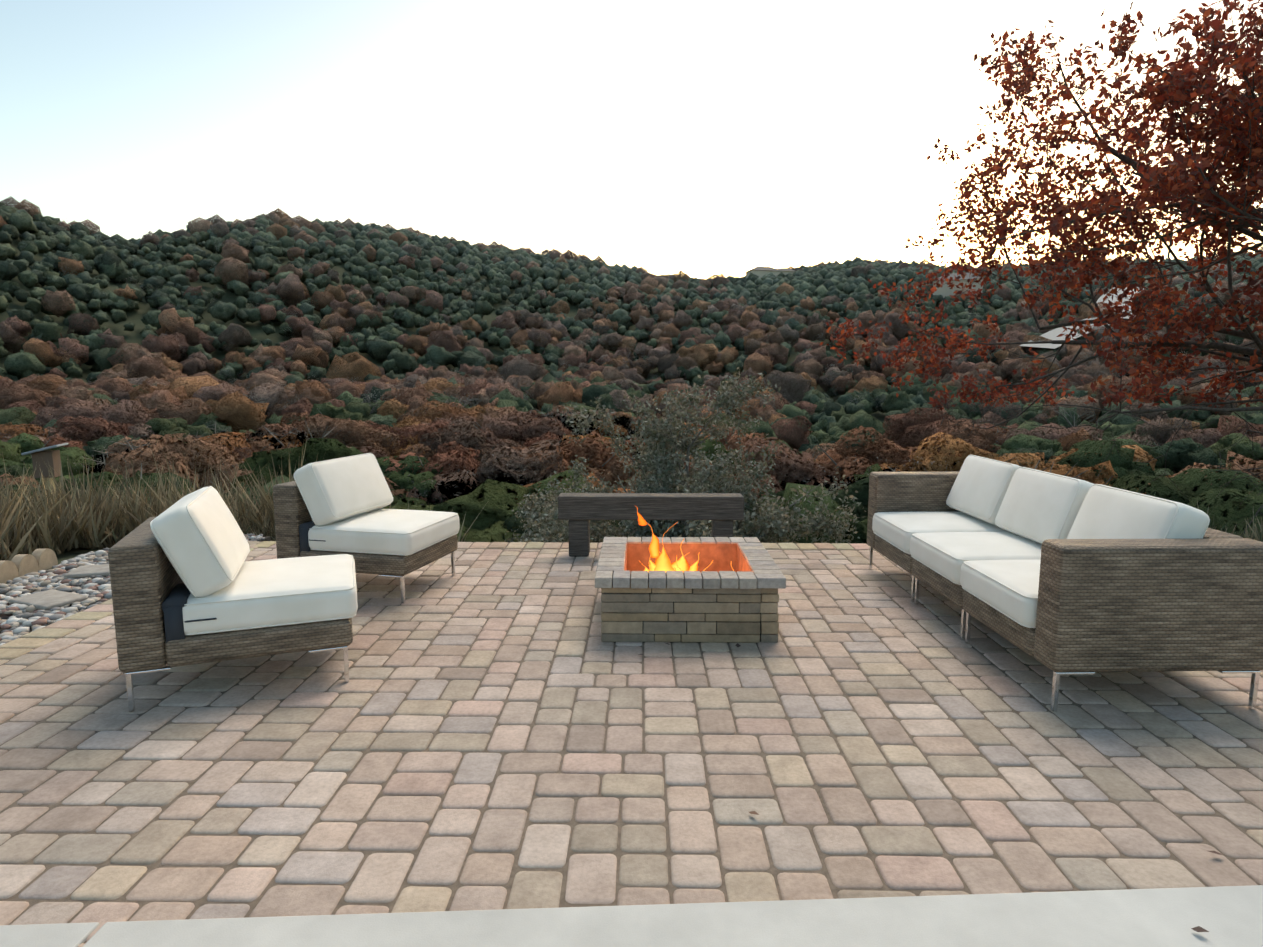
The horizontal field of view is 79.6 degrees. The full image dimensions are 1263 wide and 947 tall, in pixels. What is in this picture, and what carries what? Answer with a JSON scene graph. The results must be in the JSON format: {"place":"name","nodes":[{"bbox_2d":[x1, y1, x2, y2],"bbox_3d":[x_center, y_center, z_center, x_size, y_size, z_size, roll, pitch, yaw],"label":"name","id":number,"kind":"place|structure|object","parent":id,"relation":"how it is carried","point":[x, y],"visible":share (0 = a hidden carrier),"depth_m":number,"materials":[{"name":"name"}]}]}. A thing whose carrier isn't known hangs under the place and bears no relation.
{"place":"outdoors","nodes":[
{"label":"outdoors","id":0,"kind":"place"},
{"bbox_2d":[0,231,1255,583],"bbox_3d":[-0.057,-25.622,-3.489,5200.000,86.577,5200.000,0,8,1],"label":"terrain ground","id":1,"kind":"structure","parent":0,"point":[134,335],"depth_m":226.41,"materials":[{"name":"brown soil"}]},
{"bbox_2d":[0,549,57,583],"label":"scalloped edging","id":2,"kind":"object","parent":1,"relation":"on","point":[19,565],"visible":0.94,"depth_m":6.04,"materials":[{"name":"concrete"}]},
{"bbox_2d":[21,443,67,503],"bbox_3d":[-6.764,0.413,8.839,0.352,1.518,0.320,-2,8,-16],"label":"birdhouse","id":3,"kind":"object","parent":1,"relation":"on","point":[52,458],"visible":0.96,"depth_m":8.69,"materials":[{"name":"brown wood"}]},
{"bbox_2d":[0,533,270,645],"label":"river rock bed","id":4,"kind":"object","parent":1,"relation":"on","point":[24,618],"visible":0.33,"depth_m":5.49,"materials":[{"name":"grey stone"}]},
{"bbox_2d":[9,564,109,609],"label":"stepping stones","id":5,"kind":"object","parent":4,"relation":"on","point":[47,599],"visible":0.44,"depth_m":5.27,"materials":[{"name":"grey stone"}]},
{"bbox_2d":[0,430,481,560],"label":"grass","id":6,"kind":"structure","parent":1,"relation":"on","point":[61,524],"depth_m":7.40,"materials":[{"name":"plant"}]},
{"bbox_2d":[0,202,1262,452],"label":"forest canopy","id":7,"kind":"object","parent":1,"relation":"on","point":[548,360],"visible":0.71,"depth_m":209.38,"materials":[{"name":"green plant"}]},
{"bbox_2d":[0,196,1262,309],"bbox_3d":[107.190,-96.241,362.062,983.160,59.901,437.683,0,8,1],"label":"hill","id":8,"kind":"structure","parent":1,"relation":"on","point":[372,242],"depth_m":330.16,"materials":[{"name":"green plant"}]},
{"bbox_2d":[4,489,1260,545],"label":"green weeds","id":9,"kind":"object","parent":1,"relation":"on","point":[115,538],"depth_m":7.50,"materials":[{"name":"green plant"}]},
{"bbox_2d":[10,389,1262,492],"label":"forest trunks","id":10,"kind":"object","parent":1,"relation":"on","point":[472,399],"visible":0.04,"depth_m":75.27,"materials":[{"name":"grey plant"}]},
{"bbox_2d":[0,399,1262,542],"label":"shrubs","id":11,"kind":"object","parent":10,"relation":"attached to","point":[496,483],"visible":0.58,"depth_m":43.20,"materials":[{"name":"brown plant"}]},
{"bbox_2d":[504,365,864,542],"bbox_3d":[0.324,1.449,11.838,6.181,6.275,6.563,0,8,1],"label":"bush","id":12,"kind":"object","parent":1,"relation":"on","point":[654,443],"depth_m":11.47,"materials":[{"name":"green plant"}]},
{"bbox_2d":[744,266,983,297],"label":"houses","id":13,"kind":"structure","parent":1,"relation":"on","point":[943,291],"depth_m":299.13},
{"bbox_2d":[820,0,1262,536],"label":"red oak","id":14,"kind":"object","parent":1,"relation":"on","point":[1059,208],"depth_m":9.04,"materials":[{"name":"red plant"}]},
{"bbox_2d":[1197,502,1262,541],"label":"grass","id":15,"kind":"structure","parent":1,"relation":"on","point":[1258,533],"depth_m":6.84,"materials":[{"name":"green plant"}]},
{"bbox_2d":[0,885,1262,946],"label":"concrete slab","id":16,"kind":"structure","parent":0,"point":[1228,916],"depth_m":2.13,"materials":[{"name":"grey concrete"}]},
{"bbox_2d":[0,541,1262,946],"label":"patio pavers","id":17,"kind":"object","parent":0,"point":[316,871],"visible":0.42,"depth_m":3.05,"materials":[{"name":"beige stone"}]},
{"bbox_2d":[108,517,352,672],"bbox_3d":[-2.001,0.548,3.936,1.002,0.590,0.796,-3,8,-21],"label":"armchair frame","id":18,"kind":"object","parent":17,"relation":"on","point":[145,579],"visible":0.65,"depth_m":3.49,"materials":[{"name":"brown wicker"}]},
{"bbox_2d":[161,583,216,643],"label":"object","id":19,"kind":"object","parent":18,"relation":"on","point":[173,603],"visible":0.83,"depth_m":3.50,"materials":[{"name":"black fabric"}]},
{"bbox_2d":[125,646,348,711],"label":"chair legs","id":20,"kind":"object","parent":18,"relation":"attached to","point":[130,692],"visible":0.4,"depth_m":3.50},
{"bbox_2d":[150,486,357,634],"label":"chair cushions","id":21,"kind":"object","parent":18,"relation":"on","point":[201,539],"visible":0.98,"depth_m":3.65,"materials":[{"name":"white fabric"}]},
{"bbox_2d":[273,481,457,575],"bbox_3d":[-1.909,0.336,5.530,1.002,0.590,0.796,2,8,14],"label":"armchair frame","id":22,"kind":"object","parent":17,"relation":"on","point":[291,513],"visible":0.38,"depth_m":5.23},
{"bbox_2d":[298,521,325,551],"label":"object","id":23,"kind":"object","parent":22,"relation":"on","point":[304,529],"visible":0.52,"depth_m":5.23,"materials":[{"name":"black fabric"}]},
{"bbox_2d":[294,453,459,555],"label":"chair cushions","id":24,"kind":"object","parent":22,"relation":"on","point":[346,499],"visible":1,"depth_m":5.24,"materials":[{"name":"white fabric"}]},
{"bbox_2d":[379,551,454,602],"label":"chair legs","id":25,"kind":"object","parent":22,"relation":"attached to","point":[402,581],"visible":0.35,"depth_m":5.12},
{"bbox_2d":[558,493,743,556],"bbox_3d":[0.164,0.438,6.463,1.560,0.520,0.210,0,8,1],"label":"timber bench","id":26,"kind":"object","parent":17,"relation":"on","point":[580,511],"visible":0.88,"depth_m":6.34,"materials":[{"name":"brown wood"}]},
{"bbox_2d":[601,583,778,642],"bbox_3d":[0.341,0.748,4.867,1.031,0.328,1.031,0,8,1],"label":"fire pit base","id":27,"kind":"object","parent":17,"relation":"on","point":[648,614],"visible":0.5,"depth_m":4.36,"materials":[{"name":"brown stone"}]},
{"bbox_2d":[624,543,751,582],"bbox_3d":[0.341,0.712,4.863,0.820,0.360,0.820,0,8,1],"label":"fire pit interior","id":28,"kind":"object","parent":27,"relation":"in","point":[722,556],"visible":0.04,"depth_m":5.22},
{"bbox_2d":[637,508,733,572],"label":"fire pit flames","id":29,"kind":"object","parent":28,"relation":"in","point":[663,562],"visible":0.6,"depth_m":4.79,"materials":[{"name":"yellow"}]},
{"bbox_2d":[595,537,785,588],"bbox_3d":[0.341,0.553,4.841,1.095,0.066,1.098,0,8,1],"label":"fire pit coping","id":30,"kind":"object","parent":27,"relation":"on","point":[765,572],"visible":0.88,"depth_m":4.40,"materials":[{"name":"grey stone"}]},
{"bbox_2d":[638,643,1222,931],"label":"fallen leaves","id":31,"kind":"object","parent":17,"relation":"on","point":[1198,929],"visible":0.87,"depth_m":2.43,"materials":[{"name":"brown plant"}]},
{"bbox_2d":[867,471,1262,671],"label":"sofa frame","id":32,"kind":"object","parent":17,"relation":"on","point":[1119,605],"visible":0.56,"depth_m":3.43,"materials":[{"name":"brown wicker"}]},
{"bbox_2d":[872,455,1209,627],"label":"sofa cushions","id":33,"kind":"object","parent":32,"relation":"on","point":[984,544],"visible":0.77,"depth_m":4.46,"materials":[{"name":"white fabric"}]},
{"bbox_2d":[869,546,1260,711],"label":"sofa legs","id":34,"kind":"object","parent":32,"relation":"attached to","point":[965,631],"visible":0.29,"depth_m":3.51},
{"bbox_2d":[0,0,1262,278],"label":"sky","id":35,"kind":"structure","parent":0,"point":[703,139],"materials":[{"name":"white"}]},
{"bbox_2d":[1020,287,1143,348],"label":"road","id":36,"kind":"structure","parent":0,"point":[1053,334],"depth_m":230.55,"materials":[{"name":"grey asphalt"}]}
]}

